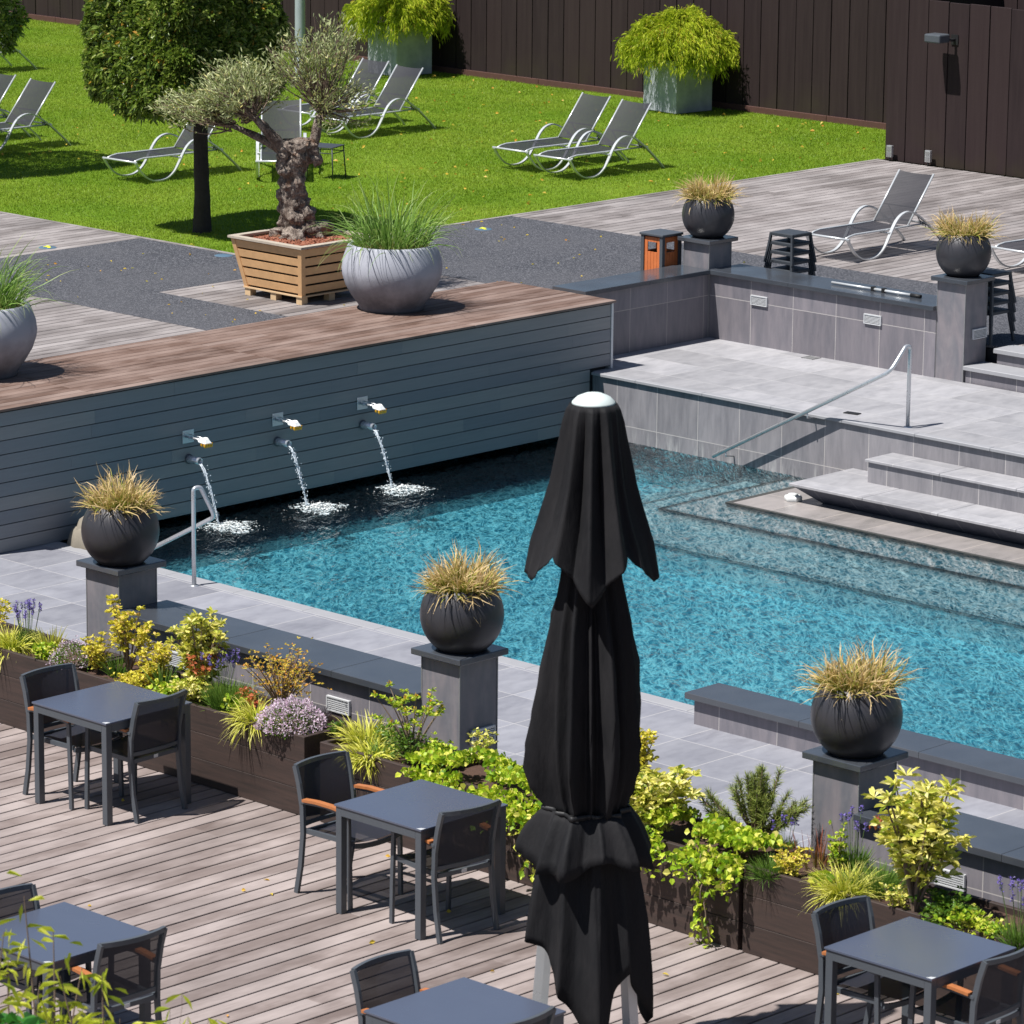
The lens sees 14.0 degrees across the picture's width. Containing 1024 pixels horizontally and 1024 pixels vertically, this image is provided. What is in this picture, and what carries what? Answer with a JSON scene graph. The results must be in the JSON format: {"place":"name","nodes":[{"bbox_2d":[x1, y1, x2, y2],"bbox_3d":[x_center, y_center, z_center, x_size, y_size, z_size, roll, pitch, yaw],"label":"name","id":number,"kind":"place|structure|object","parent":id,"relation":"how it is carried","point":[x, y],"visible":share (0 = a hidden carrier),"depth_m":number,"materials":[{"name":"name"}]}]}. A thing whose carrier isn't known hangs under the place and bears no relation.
{"place":"outdoors","nodes":[
{"label":"outdoors","id":0,"kind":"place"},
{"bbox_2d":[0,213,136,257],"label":"wooden deck","id":1,"kind":"structure","parent":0,"point":[35,232],"depth_m":51.88,"materials":[{"name":"grey wood"}]},
{"bbox_2d":[2,293,205,360],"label":"side deck","id":2,"kind":"structure","parent":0,"point":[63,328],"depth_m":45.78,"materials":[{"name":"grey wood"}]},
{"bbox_2d":[0,19,885,252],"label":"lawn","id":3,"kind":"structure","parent":0,"point":[609,186],"depth_m":58.60,"materials":[{"name":"green plant"}]},
{"bbox_2d":[0,0,32,57],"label":"clipped tree","id":4,"kind":"object","parent":3,"relation":"on","point":[12,23],"visible":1,"depth_m":56.70,"materials":[{"name":"green plant"}]},
{"bbox_2d":[0,78,70,149],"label":"sun lounger","id":5,"kind":"object","parent":3,"relation":"on","point":[28,105],"visible":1,"depth_m":59.59,"materials":[{"name":"fabric"}]},
{"bbox_2d":[102,124,241,181],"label":"sun lounger","id":6,"kind":"object","parent":3,"relation":"on","point":[185,140],"visible":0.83,"depth_m":56.92,"materials":[{"name":"fabric"}]},
{"bbox_2d":[76,0,290,233],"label":"clipped tree","id":7,"kind":"object","parent":3,"relation":"on","point":[149,49],"visible":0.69,"depth_m":51.19,"materials":[{"name":"green plant"}]},
{"bbox_2d":[255,99,306,178],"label":"sun lounger","id":8,"kind":"object","parent":3,"relation":"on","point":[283,121],"visible":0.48,"depth_m":57.75,"materials":[{"name":"fabric"}]},
{"bbox_2d":[301,58,399,130],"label":"sun lounger","id":9,"kind":"object","parent":3,"relation":"on","point":[373,71],"visible":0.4,"depth_m":62.32,"materials":[{"name":"fabric"}]},
{"bbox_2d":[310,64,436,138],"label":"sun lounger","id":10,"kind":"object","parent":3,"relation":"on","point":[398,87],"visible":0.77,"depth_m":61.54,"materials":[{"name":"fabric"}]},
{"bbox_2d":[368,21,431,74],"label":"concrete planter","id":11,"kind":"object","parent":3,"relation":"on","point":[412,50],"visible":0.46,"depth_m":67.99,"materials":[{"name":"concrete"}]},
{"bbox_2d":[338,0,455,46],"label":"thread conifer","id":12,"kind":"object","parent":11,"relation":"in","point":[366,15],"visible":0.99,"depth_m":67.56,"materials":[{"name":"plant"}]},
{"bbox_2d":[9,0,1023,129],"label":"plank fence","id":13,"kind":"object","parent":3,"relation":"on","point":[821,60],"visible":0.45,"depth_m":64.51,"materials":[{"name":"wood"}]},
{"bbox_2d":[492,92,623,170],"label":"sun lounger","id":14,"kind":"object","parent":3,"relation":"on","point":[585,114],"visible":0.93,"depth_m":58.51,"materials":[{"name":"fabric"}]},
{"bbox_2d":[533,99,663,178],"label":"sun lounger","id":15,"kind":"object","parent":3,"relation":"on","point":[625,123],"visible":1,"depth_m":57.83,"materials":[{"name":"fabric"}]},
{"bbox_2d":[643,56,711,113],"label":"concrete planter","id":16,"kind":"object","parent":3,"relation":"on","point":[665,91],"visible":0.66,"depth_m":63.84,"materials":[{"name":"concrete"}]},
{"bbox_2d":[610,3,740,86],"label":"thread conifer","id":17,"kind":"object","parent":16,"relation":"in","point":[688,34],"visible":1,"depth_m":63.48,"materials":[{"name":"plant"}]},
{"bbox_2d":[0,723,944,1023],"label":"restaurant deck","id":18,"kind":"structure","parent":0,"point":[258,953],"depth_m":27.23,"materials":[{"name":"wood"}]},
{"bbox_2d":[0,883,91,1015],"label":"armchair","id":19,"kind":"object","parent":18,"relation":"on","point":[11,900],"visible":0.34,"depth_m":24.87,"materials":[{"name":"metal"}]},
{"bbox_2d":[0,622,120,732],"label":"planter trough","id":20,"kind":"object","parent":18,"relation":"on","point":[15,666],"visible":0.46,"depth_m":31.40,"materials":[{"name":"brown wood"}]},
{"bbox_2d":[19,663,123,809],"bbox_3d":[-3.141,1.591,29.690,0.608,0.884,0.526,13,18,42],"label":"armchair","id":21,"kind":"object","parent":18,"relation":"on","point":[46,682],"visible":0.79,"depth_m":29.72,"materials":[{"name":"metal"}]},
{"bbox_2d":[0,902,150,1023],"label":"square table","id":22,"kind":"object","parent":18,"relation":"on","point":[89,930],"visible":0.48,"depth_m":24.53,"materials":[{"name":"metal"}]},
{"bbox_2d":[32,681,191,825],"bbox_3d":[-2.826,1.702,29.518,0.800,0.745,0.800,13,18,42],"label":"square table","id":23,"kind":"object","parent":18,"relation":"on","point":[105,710],"visible":0.94,"depth_m":29.43,"materials":[{"name":"metal"}]},
{"bbox_2d":[56,926,167,1020],"bbox_3d":[-2.363,2.829,24.363,0.526,0.884,0.608,-11,18,-42],"label":"armchair","id":24,"kind":"object","parent":18,"relation":"on","point":[132,965],"visible":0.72,"depth_m":24.16,"materials":[{"name":"metal"}]},
{"bbox_2d":[0,870,226,1023],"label":"bamboo","id":25,"kind":"object","parent":18,"relation":"on","point":[15,1002],"visible":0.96,"depth_m":18.38,"materials":[{"name":"green plant"}]},
{"bbox_2d":[84,689,187,823],"bbox_3d":[-2.636,1.673,29.356,0.608,0.884,0.526,12,17,40],"label":"armchair","id":26,"kind":"object","parent":18,"relation":"on","point":[153,731],"visible":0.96,"depth_m":29.18,"materials":[{"name":"metal"}]},
{"bbox_2d":[71,656,360,814],"bbox_3d":[-2.181,1.608,30.304,2.540,0.578,0.550,13,18,42],"label":"planter trough","id":27,"kind":"object","parent":18,"relation":"on","point":[259,772],"visible":0.42,"depth_m":29.73,"materials":[{"name":"brown wood"}]},
{"bbox_2d":[105,594,159,675],"bbox_3d":[-2.824,0.925,30.774,0.476,0.610,0.381,8,15,29],"label":"golden shrub","id":28,"kind":"object","parent":27,"relation":"on","point":[125,637],"visible":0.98,"depth_m":30.73,"materials":[{"name":"yellow plant"}]},
{"bbox_2d":[129,638,176,684],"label":"golden shrub","id":29,"kind":"object","parent":27,"relation":"in","point":[163,656],"visible":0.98,"depth_m":30.58,"materials":[{"name":"yellow plant"}]},
{"bbox_2d":[164,606,230,693],"bbox_3d":[-2.236,1.005,30.260,0.435,0.698,0.529,13,18,42],"label":"pieris shrub","id":30,"kind":"object","parent":27,"relation":"in","point":[207,635],"visible":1,"depth_m":30.20,"materials":[{"name":"yellow plant"}]},
{"bbox_2d":[194,677,264,713],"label":"rosemary bush","id":31,"kind":"object","parent":27,"relation":"in","point":[215,699],"visible":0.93,"depth_m":29.98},
{"bbox_2d":[218,692,288,747],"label":"golden grass","id":32,"kind":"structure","parent":27,"relation":"in","point":[249,715],"depth_m":29.63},
{"bbox_2d":[236,636,331,707],"bbox_3d":[-1.691,1.173,29.882,0.649,0.552,0.717,-4,14,-17],"label":"spring shrub","id":33,"kind":"object","parent":27,"relation":"on","point":[287,687],"visible":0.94,"depth_m":29.84,"materials":[{"name":"yellow plant"}]},
{"bbox_2d":[253,693,327,739],"bbox_3d":[-1.565,1.429,29.458,0.527,0.282,0.498,0,13,-2],"label":"pink thyme","id":34,"kind":"object","parent":27,"relation":"in","point":[305,711],"visible":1,"depth_m":29.37,"materials":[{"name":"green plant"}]},
{"bbox_2d":[292,750,402,910],"bbox_3d":[-1.094,2.098,27.580,0.608,0.884,0.526,13,18,42],"label":"armchair","id":35,"kind":"object","parent":18,"relation":"on","point":[325,782],"visible":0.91,"depth_m":27.61,"materials":[{"name":"metal"}]},
{"bbox_2d":[350,949,429,1023],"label":"armchair","id":36,"kind":"object","parent":18,"relation":"on","point":[383,978],"visible":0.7,"depth_m":23.76,"materials":[{"name":"metal"}]},
{"bbox_2d":[320,727,471,849],"bbox_3d":[-0.804,1.919,29.017,0.960,0.578,0.550,13,18,42],"label":"planter trough","id":37,"kind":"object","parent":18,"relation":"on","point":[386,778],"visible":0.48,"depth_m":28.72,"materials":[{"name":"brown wood"}]},
{"bbox_2d":[329,711,398,747],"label":"ornamental grass","id":38,"kind":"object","parent":37,"relation":"in","point":[359,732],"depth_m":29.16,"materials":[{"name":"plant"}]},
{"bbox_2d":[333,734,400,782],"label":"ornamental grass","id":39,"kind":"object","parent":37,"relation":"in","point":[356,759],"depth_m":28.77,"materials":[{"name":"plant"}]},
{"bbox_2d":[368,681,445,746],"bbox_3d":[-0.738,1.457,28.741,0.509,0.529,0.555,3,13,11],"label":"azalea","id":40,"kind":"object","parent":37,"relation":"in","point":[406,728],"visible":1,"depth_m":28.73,"materials":[{"name":"green plant"}]},
{"bbox_2d":[334,779,507,940],"bbox_3d":[-0.594,2.260,27.194,0.800,0.745,0.800,13,18,42],"label":"square table","id":41,"kind":"object","parent":18,"relation":"on","point":[413,809],"visible":0.91,"depth_m":27.11,"materials":[{"name":"metal"}]},
{"bbox_2d":[389,799,501,943],"bbox_3d":[-0.422,2.260,26.909,0.526,0.884,0.608,-10,17,-38],"label":"armchair","id":42,"kind":"object","parent":18,"relation":"on","point":[463,841],"visible":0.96,"depth_m":26.71,"materials":[{"name":"metal"}]},
{"bbox_2d":[364,977,565,1023],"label":"square table","id":43,"kind":"object","parent":18,"relation":"on","point":[464,1000],"visible":0.92,"depth_m":23.34,"materials":[{"name":"metal"}]},
{"bbox_2d":[514,392,659,1023],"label":"closed parasol","id":44,"kind":"object","parent":18,"relation":"on","point":[583,845],"visible":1,"depth_m":23.89,"materials":[{"name":"black fabric"}]},
{"bbox_2d":[425,759,784,949],"bbox_3d":[0.609,2.237,27.696,2.840,0.578,0.550,13,18,42],"label":"planter trough","id":45,"kind":"object","parent":18,"relation":"on","point":[669,905],"visible":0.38,"depth_m":26.95,"materials":[{"name":"brown wood"}]},
{"bbox_2d":[395,745,541,881],"bbox_3d":[-0.076,2.026,28.061,1.635,0.779,0.598,13,18,42],"label":"golden ivy","id":46,"kind":"object","parent":45,"relation":"on","point":[509,771],"visible":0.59,"depth_m":28.10,"materials":[{"name":"green plant"}]},
{"bbox_2d":[629,764,705,831],"bbox_3d":[0.927,1.867,27.157,0.684,0.433,0.598,13,18,42],"label":"golden pieris","id":47,"kind":"object","parent":45,"relation":"on","point":[656,790],"visible":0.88,"depth_m":27.03,"materials":[{"name":"yellow plant"}]},
{"bbox_2d":[640,803,784,947],"bbox_3d":[1.242,2.373,26.843,0.971,0.874,0.605,13,18,42],"label":"golden ivy","id":48,"kind":"object","parent":45,"relation":"in","point":[726,832],"visible":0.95,"depth_m":26.63,"materials":[{"name":"green plant"}]},
{"bbox_2d":[698,763,813,834],"bbox_3d":[1.591,1.847,27.157,0.877,0.536,0.620,9,16,33],"label":"rosemary bush","id":49,"kind":"object","parent":45,"relation":"on","point":[759,803],"visible":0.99,"depth_m":27.07,"materials":[{"name":"plant"}]},
{"bbox_2d":[811,895,923,1023],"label":"armchair","id":50,"kind":"object","parent":18,"relation":"on","point":[839,920],"visible":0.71,"depth_m":24.70,"materials":[{"name":"metal"}]},
{"bbox_2d":[742,847,1023,1023],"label":"planter trough","id":51,"kind":"object","parent":18,"relation":"on","point":[778,926],"visible":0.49,"depth_m":26.24,"materials":[{"name":"brown wood"}]},
{"bbox_2d":[797,858,885,912],"bbox_3d":[2.077,2.384,25.999,0.645,0.442,0.592,13,18,42],"label":"striped sedge","id":52,"kind":"object","parent":51,"relation":"on","point":[832,893],"visible":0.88,"depth_m":25.93,"materials":[{"name":"plant"}]},
{"bbox_2d":[831,860,906,898],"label":"rosemary bush","id":53,"kind":"object","parent":51,"relation":"on","point":[890,878],"visible":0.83,"depth_m":25.99,"materials":[{"name":"plant"}]},
{"bbox_2d":[861,765,976,912],"bbox_3d":[2.462,2.046,25.548,0.706,0.880,0.709,-4,14,-18],"label":"yellow pieris tree","id":54,"kind":"object","parent":51,"relation":"on","point":[917,835],"visible":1,"depth_m":25.41,"materials":[{"name":"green plant"}]},
{"bbox_2d":[907,879,977,926],"bbox_3d":[2.615,2.413,25.462,0.386,0.268,0.412,-1,13,-8],"label":"green mound","id":55,"kind":"object","parent":51,"relation":"on","point":[938,908],"visible":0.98,"depth_m":25.42,"materials":[{"name":"green plant"}]},
{"bbox_2d":[989,875,1023,951],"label":"lavender","id":56,"kind":"object","parent":51,"relation":"on","point":[1014,935],"visible":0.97,"depth_m":24.98,"materials":[{"name":"purple plant"}]},
{"bbox_2d":[824,916,1016,1023],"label":"square table","id":57,"kind":"object","parent":18,"relation":"on","point":[930,958],"visible":0.95,"depth_m":24.37,"materials":[{"name":"metal"}]},
{"bbox_2d":[908,948,1023,1023],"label":"armchair","id":58,"kind":"object","parent":18,"relation":"on","point":[995,995],"visible":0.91,"depth_m":24.03,"materials":[{"name":"metal"}]},
{"bbox_2d":[0,216,1023,348],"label":"asphalt path","id":59,"kind":"structure","parent":0,"point":[544,247],"depth_m":49.80,"materials":[{"name":"asphalt"}]},
{"bbox_2d":[0,544,1023,847],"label":"pool terrace","id":60,"kind":"structure","parent":0,"point":[52,578],"depth_m":35.46,"materials":[{"name":"tile"}]},
{"bbox_2d":[76,556,165,654],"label":"stone pillar","id":61,"kind":"structure","parent":60,"relation":"on","point":[133,586],"depth_m":32.07,"materials":[{"name":"stone"}]},
{"bbox_2d":[72,465,173,566],"bbox_3d":[-3.003,0.003,31.992,0.854,0.778,0.905,5,14,17],"label":"globe pot","id":62,"kind":"object","parent":61,"relation":"on","point":[120,527],"visible":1,"depth_m":31.81,"materials":[{"name":"black ceramic"}]},
{"bbox_2d":[115,600,420,737],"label":"wall","id":63,"kind":"structure","parent":60,"relation":"on","point":[353,679],"depth_m":30.65,"materials":[{"name":"stone"}]},
{"bbox_2d":[0,281,615,552],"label":"bench wall","id":64,"kind":"structure","parent":60,"relation":"on","point":[457,373],"depth_m":42.56,"materials":[{"name":"wood"}]},
{"bbox_2d":[0,234,76,379],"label":"clay bowl","id":65,"kind":"object","parent":64,"relation":"on","point":[18,329],"visible":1,"depth_m":40.78,"materials":[{"name":"ceramic"}]},
{"bbox_2d":[310,171,470,313],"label":"clay bowl","id":66,"kind":"object","parent":64,"relation":"on","point":[398,270],"visible":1,"depth_m":44.47,"materials":[{"name":"ceramic"}]},
{"bbox_2d":[411,643,508,752],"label":"stone pillar","id":67,"kind":"structure","parent":60,"relation":"on","point":[466,689],"depth_m":29.60,"materials":[{"name":"stone"}]},
{"bbox_2d":[405,537,528,653],"bbox_3d":[-0.322,0.581,29.577,0.820,0.790,1.039,3,13,13],"label":"globe pot","id":68,"kind":"object","parent":67,"relation":"on","point":[462,610],"visible":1,"depth_m":29.38,"materials":[{"name":"black ceramic"}]},
{"bbox_2d":[685,683,1023,809],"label":"seat wall","id":69,"kind":"structure","parent":60,"relation":"on","point":[990,776],"depth_m":33.00,"materials":[{"name":"stone"}]},
{"bbox_2d":[802,746,907,859],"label":"stone pillar","id":70,"kind":"structure","parent":60,"relation":"on","point":[840,785],"depth_m":27.12,"materials":[{"name":"stone"}]},
{"bbox_2d":[792,636,925,758],"bbox_3d":[2.244,1.194,27.089,0.795,0.763,1.013,13,18,42],"label":"globe pot","id":71,"kind":"object","parent":70,"relation":"on","point":[856,712],"visible":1,"depth_m":26.93,"materials":[{"name":"black ceramic"}]},
{"bbox_2d":[853,803,1023,908],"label":"wall","id":72,"kind":"structure","parent":60,"relation":"on","point":[991,854],"depth_m":26.45,"materials":[{"name":"stone"}]},
{"bbox_2d":[59,450,1023,759],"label":"pool basin","id":73,"kind":"object","parent":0,"point":[651,666],"visible":0.25,"depth_m":40.30,"materials":[{"name":"liquid"}]},
{"bbox_2d":[46,541,693,712],"bbox_3d":[2.659,1.922,33.620,22.850,0.053,0.161,13,18,42],"label":"pool coping","id":74,"kind":"object","parent":73,"relation":"on","point":[410,635],"visible":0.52,"depth_m":37.61,"materials":[{"name":"stone"}]},
{"bbox_2d":[154,485,214,586],"bbox_3d":[-3.320,0.151,39.023,1.392,1.036,0.263,13,18,42],"label":"handrail","id":75,"kind":"object","parent":74,"relation":"on","point":[194,527],"visible":0.99,"depth_m":38.55,"materials":[{"name":"metal"}]},
{"bbox_2d":[628,481,1023,654],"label":"pool step","id":76,"kind":"object","parent":73,"relation":"on","point":[812,592],"visible":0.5,"depth_m":40.11,"materials":[{"name":"tile"}]},
{"bbox_2d":[642,480,1023,629],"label":"pool step edge","id":77,"kind":"object","parent":76,"relation":"on","point":[852,588],"visible":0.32,"depth_m":39.94,"materials":[{"name":"stone"}]},
{"bbox_2d":[659,480,1023,598],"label":"pool step","id":78,"kind":"object","parent":76,"relation":"on","point":[714,505],"visible":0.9,"depth_m":41.07,"materials":[{"name":"tile"}]},
{"bbox_2d":[657,479,1023,589],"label":"pool step upper edge","id":79,"kind":"object","parent":78,"relation":"on","point":[840,548],"visible":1,"depth_m":41.11,"materials":[{"name":"stone"}]},
{"bbox_2d":[727,488,1023,570],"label":"pool platform","id":80,"kind":"structure","parent":78,"relation":"on","point":[808,507],"depth_m":41.43,"materials":[{"name":"stone"}]},
{"bbox_2d":[725,486,1023,567],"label":"pool platform edge","id":81,"kind":"object","parent":80,"relation":"on","point":[873,533],"visible":0.74,"depth_m":41.32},
{"bbox_2d":[793,486,1023,544],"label":"step underside","id":82,"kind":"object","parent":80,"relation":"on","point":[925,519],"visible":0.6,"depth_m":41.48,"materials":[{"name":"stone"}]},
{"bbox_2d":[789,468,1023,533],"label":"step","id":83,"kind":"object","parent":82,"relation":"on","point":[853,483],"visible":0.74,"depth_m":41.70,"materials":[{"name":"tile"}]},
{"bbox_2d":[868,462,1023,513],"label":"terrace step riser","id":84,"kind":"object","parent":83,"relation":"on","point":[958,490],"visible":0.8,"depth_m":41.77,"materials":[{"name":"tile"}]},
{"bbox_2d":[865,453,1023,492],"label":"terrace step","id":85,"kind":"object","parent":84,"relation":"on","point":[958,472],"visible":1,"depth_m":41.89,"materials":[{"name":"tile"}]},
{"bbox_2d":[63,437,1023,758],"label":"water","id":86,"kind":"structure","parent":0,"point":[683,465],"depth_m":39.66,"materials":[{"name":"liquid"}]},
{"bbox_2d":[495,337,1023,461],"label":"raised terrace","id":87,"kind":"structure","parent":0,"point":[974,413],"depth_m":44.78,"materials":[{"name":"tile"}]},
{"bbox_2d":[677,234,737,337],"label":"stone pillar","id":88,"kind":"structure","parent":87,"relation":"on","point":[707,253],"depth_m":47.45,"materials":[{"name":"stone"}]},
{"bbox_2d":[668,170,747,238],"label":"globe pot","id":89,"kind":"object","parent":88,"relation":"on","point":[708,212],"visible":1,"depth_m":47.30,"materials":[{"name":"black ceramic"}]},
{"bbox_2d":[552,264,936,376],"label":"corner wall","id":90,"kind":"structure","parent":87,"relation":"on","point":[812,315],"depth_m":46.58,"materials":[{"name":"tile"}]},
{"bbox_2d":[591,371,1023,457],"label":"terrace edge","id":91,"kind":"object","parent":87,"relation":"attached to","point":[826,417],"visible":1,"depth_m":43.34,"materials":[{"name":"stone"}]},
{"bbox_2d":[595,376,1023,488],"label":"terrace riser","id":92,"kind":"object","parent":87,"relation":"attached to","point":[801,447],"visible":0.4,"depth_m":44.03,"materials":[{"name":"tile"}]},
{"bbox_2d":[712,344,911,457],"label":"handrail","id":93,"kind":"object","parent":87,"relation":"attached to","point":[830,400],"visible":1,"depth_m":42.81,"materials":[{"name":"metal"}]},
{"bbox_2d":[931,273,994,382],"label":"stone pillar","id":94,"kind":"structure","parent":87,"relation":"on","point":[961,326],"depth_m":45.10,"materials":[{"name":"tile"}]},
{"bbox_2d":[922,206,1005,277],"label":"globe pot","id":95,"kind":"object","parent":94,"relation":"on","point":[963,250],"visible":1,"depth_m":44.93,"materials":[{"name":"black ceramic"}]},
{"bbox_2d":[985,347,1019,367],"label":"base","id":96,"kind":"object","parent":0,"point":[990,356],"depth_m":45.37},
{"bbox_2d":[161,276,485,316],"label":"tree deck","id":97,"kind":"object","parent":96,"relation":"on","point":[231,293],"visible":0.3,"depth_m":47.77,"materials":[{"name":"grey wood"}]},
{"bbox_2d":[227,229,369,304],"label":"wooden tub","id":98,"kind":"object","parent":97,"relation":"on","point":[277,267],"visible":0.89,"depth_m":47.53,"materials":[{"name":"brown wood"}]},
{"bbox_2d":[144,11,380,240],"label":"olive tree","id":99,"kind":"object","parent":98,"relation":"in","point":[241,95],"visible":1,"depth_m":47.70,"materials":[{"name":"green plant"}]},
{"bbox_2d":[0,159,880,254],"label":"lawn kerb","id":100,"kind":"structure","parent":96,"relation":"on","point":[421,228],"depth_m":53.60,"materials":[{"name":"grey concrete"}]},
{"bbox_2d":[515,160,1023,296],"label":"lounger deck","id":101,"kind":"structure","parent":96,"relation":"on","point":[811,200],"depth_m":54.27,"materials":[{"name":"grey wood"}]},
{"bbox_2d":[806,169,939,259],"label":"sun lounger","id":102,"kind":"object","parent":101,"relation":"on","point":[903,197],"visible":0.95,"depth_m":51.42,"materials":[{"name":"fabric"}]},
{"bbox_2d":[885,0,1023,177],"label":"plank fence","id":103,"kind":"object","parent":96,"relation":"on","point":[960,105],"visible":1,"depth_m":58.05,"materials":[{"name":"wood"}]},
{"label":"asphalt corner","id":104,"kind":"structure","parent":0,"visible":0},
{"bbox_2d":[639,228,682,270],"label":"litter bin","id":105,"kind":"object","parent":104,"relation":"on","point":[660,255],"visible":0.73,"depth_m":47.62,"materials":[{"name":"orange wood"}]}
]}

